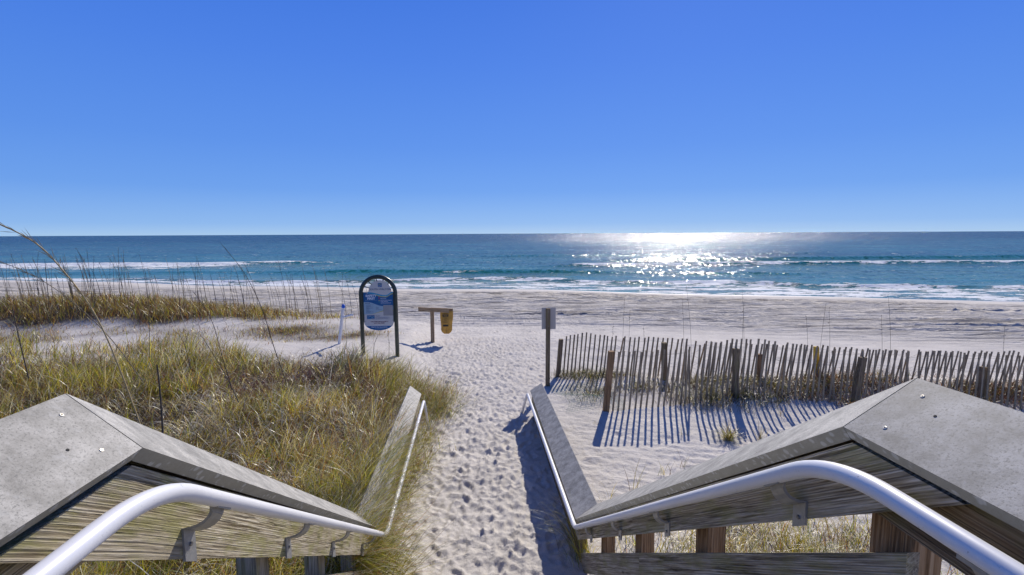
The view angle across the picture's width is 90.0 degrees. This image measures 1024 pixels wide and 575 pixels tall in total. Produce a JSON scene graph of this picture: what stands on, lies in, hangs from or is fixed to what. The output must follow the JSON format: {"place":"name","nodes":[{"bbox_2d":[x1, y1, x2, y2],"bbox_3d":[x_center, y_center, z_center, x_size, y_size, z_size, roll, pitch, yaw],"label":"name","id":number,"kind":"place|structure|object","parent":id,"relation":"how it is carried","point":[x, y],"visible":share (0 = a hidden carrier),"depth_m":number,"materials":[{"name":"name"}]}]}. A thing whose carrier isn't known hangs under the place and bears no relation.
{"place":"outdoors","nodes":[
{"label":"outdoors","id":0,"kind":"place"},
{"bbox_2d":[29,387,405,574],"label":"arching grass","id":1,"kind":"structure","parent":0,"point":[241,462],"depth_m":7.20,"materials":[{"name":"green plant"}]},
{"bbox_2d":[229,347,482,574],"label":"path edge grass","id":2,"kind":"structure","parent":0,"point":[366,562],"depth_m":5.91,"materials":[{"name":"green plant"}]},
{"bbox_2d":[0,280,1023,574],"bbox_3d":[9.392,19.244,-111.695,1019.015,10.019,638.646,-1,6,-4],"label":"sand","id":3,"kind":"structure","parent":0,"point":[494,478],"depth_m":13.84,"materials":[{"name":"white sand"}]},
{"bbox_2d":[0,288,401,348],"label":"foredune grass","id":4,"kind":"structure","parent":3,"relation":"on","point":[162,303],"depth_m":18.68,"materials":[{"name":"plant"}]},
{"bbox_2d":[0,320,426,574],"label":"dune grass","id":5,"kind":"structure","parent":3,"relation":"on","point":[89,383],"depth_m":9.13,"materials":[{"name":"green plant"}]},
{"bbox_2d":[12,307,28,378],"bbox_3d":[-5.025,0.558,5.226,0.101,0.766,0.035,0,6,6],"label":"sea oat stalk","id":6,"kind":"object","parent":5,"relation":"on","point":[20,345],"visible":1,"depth_m":5.23,"materials":[{"name":"brown plant"}]},
{"bbox_2d":[0,222,140,423],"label":"sea oat stalk","id":7,"kind":"object","parent":5,"relation":"on","point":[59,267],"visible":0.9,"depth_m":3.95,"materials":[{"name":"brown plant"}]},
{"bbox_2d":[0,261,143,381],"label":"sea oat stalk","id":8,"kind":"object","parent":5,"relation":"on","point":[79,307],"visible":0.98,"depth_m":4.55,"materials":[{"name":"brown plant"}]},
{"bbox_2d":[145,275,149,357],"bbox_3d":[-6.162,0.477,8.668,0.070,1.460,0.014,-1,6,-7],"label":"sea oat stalk","id":9,"kind":"object","parent":5,"relation":"on","point":[149,325],"visible":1,"depth_m":8.69,"materials":[{"name":"brown plant"}]},
{"bbox_2d":[156,365,163,433],"bbox_3d":[-2.965,0.986,4.319,0.022,0.683,0.015,-1,6,-4],"label":"sea oat stalk","id":10,"kind":"object","parent":5,"relation":"on","point":[162,425],"visible":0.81,"depth_m":4.31,"materials":[{"name":"plant"}]},
{"bbox_2d":[193,292,231,385],"bbox_3d":[-4.259,0.754,7.260,0.443,1.453,0.093,-2,6,-16],"label":"sea oat stalk","id":11,"kind":"object","parent":5,"relation":"on","point":[218,341],"visible":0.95,"depth_m":7.28,"materials":[{"name":"brown plant"}]},
{"bbox_2d":[201,332,238,402],"bbox_3d":[-3.943,1.076,6.880,0.483,0.979,0.034,0,6,-1],"label":"sea oat stalk","id":12,"kind":"object","parent":5,"relation":"on","point":[223,371],"visible":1,"depth_m":6.89,"materials":[{"name":"brown plant"}]},
{"bbox_2d":[222,245,285,381],"bbox_3d":[-4.059,0.432,8.073,0.840,2.328,0.107,-4,7,-33],"label":"sea oat stalk","id":13,"kind":"object","parent":5,"relation":"on","point":[264,315],"visible":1,"depth_m":8.15,"materials":[{"name":"brown plant"}]},
{"bbox_2d":[0,386,429,574],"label":"guard railing","id":14,"kind":"object","parent":3,"relation":"on","point":[81,481],"visible":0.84,"depth_m":1.39,"materials":[{"name":"grey wood"}]},
{"bbox_2d":[338,304,352,343],"bbox_3d":[-4.818,1.306,14.820,0.664,1.643,0.200,2,7,23],"label":"pipe marker","id":15,"kind":"object","parent":3,"relation":"on","point":[342,317],"visible":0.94,"depth_m":14.82,"materials":[{"name":"white plastic"}]},
{"bbox_2d":[359,275,399,356],"bbox_3d":[-3.486,0.925,13.449,1.004,2.529,0.106,-1,6,-4],"label":"arched sign","id":16,"kind":"object","parent":3,"relation":"on","point":[378,305],"visible":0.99,"depth_m":13.39,"materials":[{"name":"blue metal"}]},
{"bbox_2d":[418,307,452,342],"bbox_3d":[-2.429,1.384,16.396,1.087,1.556,0.186,-1,6,-4],"label":"timber stand","id":17,"kind":"object","parent":3,"relation":"on","point":[431,310],"visible":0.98,"depth_m":16.28,"materials":[{"name":"brown wood"}]},
{"bbox_2d":[440,311,452,333],"bbox_3d":[-2.089,1.116,16.398,0.415,0.742,0.173,-1,6,-4],"label":"hanging bag","id":18,"kind":"object","parent":17,"relation":"hanging from","point":[446,319],"visible":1,"depth_m":16.34,"materials":[{"name":"yellow plastic"}]},
{"bbox_2d":[542,308,555,385],"bbox_3d":[0.839,1.511,11.627,0.321,2.111,0.106,-1,6,-4],"label":"sign post","id":19,"kind":"object","parent":3,"relation":"on","point":[548,319],"visible":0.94,"depth_m":11.59,"materials":[{"name":"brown wood"}]},
{"bbox_2d":[546,382,623,411],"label":"grass","id":20,"kind":"structure","parent":3,"relation":"on","point":[560,392],"depth_m":10.81,"materials":[{"name":"plant"}]},
{"bbox_2d":[621,459,647,488],"bbox_3d":[1.707,2.584,7.057,0.396,0.386,0.391,-1,6,-4],"label":"grass tuft","id":21,"kind":"object","parent":3,"relation":"on","point":[634,478],"visible":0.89,"depth_m":7.05,"materials":[{"name":"beige plant"}]},
{"bbox_2d":[708,418,748,445],"bbox_3d":[3.679,2.396,8.677,0.773,0.400,0.769,-1,6,-4],"label":"grass tuft","id":22,"kind":"object","parent":3,"relation":"on","point":[729,437],"visible":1,"depth_m":8.70,"materials":[{"name":"plant"}]},
{"bbox_2d":[750,422,768,440],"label":"grass tuft","id":23,"kind":"object","parent":3,"relation":"on","point":[760,437],"visible":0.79,"depth_m":8.61,"materials":[{"name":"plant"}]},
{"bbox_2d":[521,378,1023,574],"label":"guard railing","id":24,"kind":"object","parent":3,"relation":"on","point":[929,476],"visible":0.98,"depth_m":1.46,"materials":[{"name":"grey wood"}]},
{"bbox_2d":[556,332,1023,388],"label":"sand fence","id":25,"kind":"object","parent":3,"relation":"on","point":[664,345],"visible":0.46,"depth_m":11.63,"materials":[{"name":"brown wood"}]},
{"bbox_2d":[603,338,1023,411],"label":"sand fence","id":26,"kind":"object","parent":3,"relation":"on","point":[982,381],"visible":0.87,"depth_m":10.21,"materials":[{"name":"brown wood"}]},
{"bbox_2d":[888,298,890,377],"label":"sea oat stalk","id":27,"kind":"object","parent":3,"relation":"on","point":[890,340],"visible":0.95,"depth_m":11.02,"materials":[{"name":"brown plant"}]},
{"bbox_2d":[0,231,1023,300],"bbox_3d":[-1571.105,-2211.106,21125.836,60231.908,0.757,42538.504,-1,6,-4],"label":"sea","id":28,"kind":"structure","parent":0,"point":[972,265],"depth_m":98.23,"materials":[{"name":"liquid"}]},
{"bbox_2d":[0,0,1023,235],"label":"sky","id":29,"kind":"structure","parent":0,"point":[118,117],"materials":[{"name":"blue"}]},
{"bbox_2d":[529,490,962,574],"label":"understair grass","id":30,"kind":"structure","parent":0,"point":[803,539],"depth_m":5.63,"materials":[{"name":"plant"}]},
{"bbox_2d":[550,364,1023,413],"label":"fence foot grass","id":31,"kind":"structure","parent":0,"point":[827,382],"depth_m":10.80,"materials":[{"name":"plant"}]}
]}

